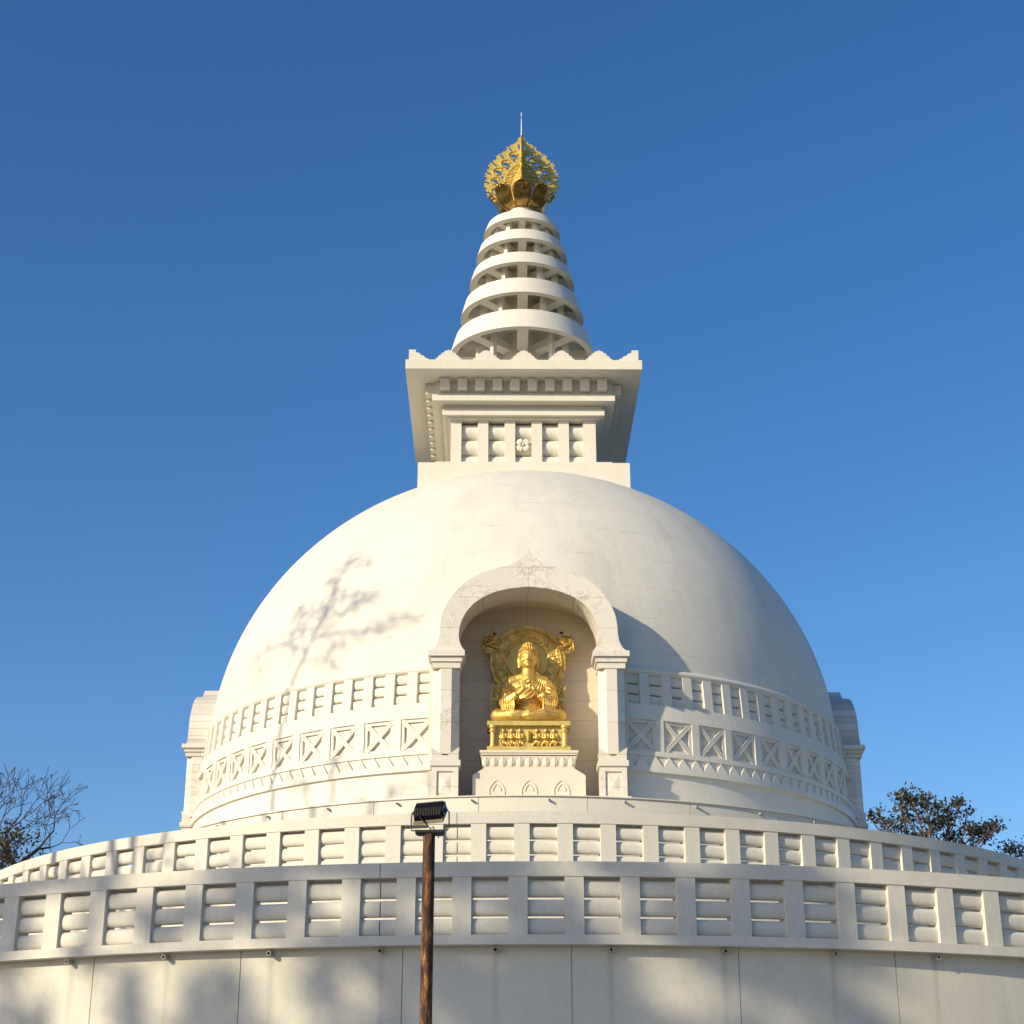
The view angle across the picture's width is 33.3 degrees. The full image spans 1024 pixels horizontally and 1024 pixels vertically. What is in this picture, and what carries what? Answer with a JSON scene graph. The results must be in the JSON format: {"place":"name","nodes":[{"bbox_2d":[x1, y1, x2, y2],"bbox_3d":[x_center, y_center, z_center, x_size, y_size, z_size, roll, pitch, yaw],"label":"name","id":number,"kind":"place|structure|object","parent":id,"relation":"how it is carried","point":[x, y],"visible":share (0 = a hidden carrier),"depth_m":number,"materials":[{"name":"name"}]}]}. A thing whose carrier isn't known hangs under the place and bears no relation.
{"place":"outdoors","nodes":[
{"label":"outdoors","id":0,"kind":"place"},
{"bbox_2d":[0,0,1023,873],"label":"sky","id":1,"kind":"structure","parent":0,"point":[230,230],"materials":[{"name":"blue"}]},
{"label":"ground","id":2,"kind":"structure","parent":0,"visible":0},
{"bbox_2d":[0,814,56,869],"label":"shrubby tree","id":3,"kind":"object","parent":2,"relation":"on","point":[5,851],"visible":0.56,"depth_m":82.89,"materials":[{"name":"green plant"}]},
{"bbox_2d":[0,767,68,832],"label":"bare tree","id":4,"kind":"object","parent":2,"relation":"on","point":[31,808],"visible":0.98,"depth_m":91.28,"materials":[{"name":"brown plant"}]},
{"bbox_2d":[0,765,87,864],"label":"bare tree","id":5,"kind":"object","parent":2,"relation":"on","point":[36,850],"visible":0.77,"depth_m":93.12,"materials":[{"name":"brown plant"}]},
{"bbox_2d":[410,800,449,1023],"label":"floodlight pole","id":6,"kind":"object","parent":2,"relation":"on","point":[426,813],"visible":1,"depth_m":12.82,"materials":[{"name":"brown weathered wood"},{"name":"black metal"}]},
{"bbox_2d":[0,861,1023,1023],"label":"terrace wall","id":7,"kind":"structure","parent":2,"relation":"on","point":[684,965],"depth_m":34.11,"materials":[{"name":"white stone"}]},
{"bbox_2d":[0,811,1023,936],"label":"terrace wall","id":8,"kind":"structure","parent":7,"relation":"on","point":[649,832],"depth_m":42.73,"materials":[{"name":"white painted stone"}]},
{"bbox_2d":[155,112,890,870],"bbox_3d":[0.416,-0.535,64.745,26.247,34.620,26.261,0,-22,0],"label":"stupa","id":9,"kind":"object","parent":8,"relation":"on","point":[357,680],"visible":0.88,"depth_m":53.69,"materials":[{"name":"white paint"}]},
{"bbox_2d":[472,750,585,795],"bbox_3d":[0.484,7.879,50.081,3.360,1.450,1.700,0,-22,0],"label":"pedestal","id":10,"kind":"object","parent":9,"relation":"on","point":[528,772],"visible":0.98,"depth_m":49.35,"materials":[{"name":"beige stone"}]},
{"bbox_2d":[487,721,570,749],"bbox_3d":[0.485,6.733,50.419,2.440,0.930,1.120,0,-22,0],"label":"throne","id":11,"kind":"object","parent":10,"relation":"on","point":[528,735],"visible":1,"depth_m":50.05,"materials":[{"name":"gold metal"}]},
{"bbox_2d":[481,626,573,720],"bbox_3d":[0.485,4.810,51.273,2.844,3.325,1.354,0,-22,0],"label":"buddha statue","id":12,"kind":"object","parent":11,"relation":"on","point":[527,665],"visible":0.98,"depth_m":51.56,"materials":[{"name":"gold metal"}]},
{"bbox_2d":[866,781,1010,867],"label":"leafy tree","id":13,"kind":"object","parent":2,"relation":"on","point":[984,830],"visible":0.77,"depth_m":88.25,"materials":[{"name":"green plant"}]},
{"bbox_2d":[994,835,1023,859],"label":"leafy tree","id":14,"kind":"object","parent":2,"relation":"on","point":[1010,850],"visible":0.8,"depth_m":89.69,"materials":[{"name":"green plant"}]}
]}

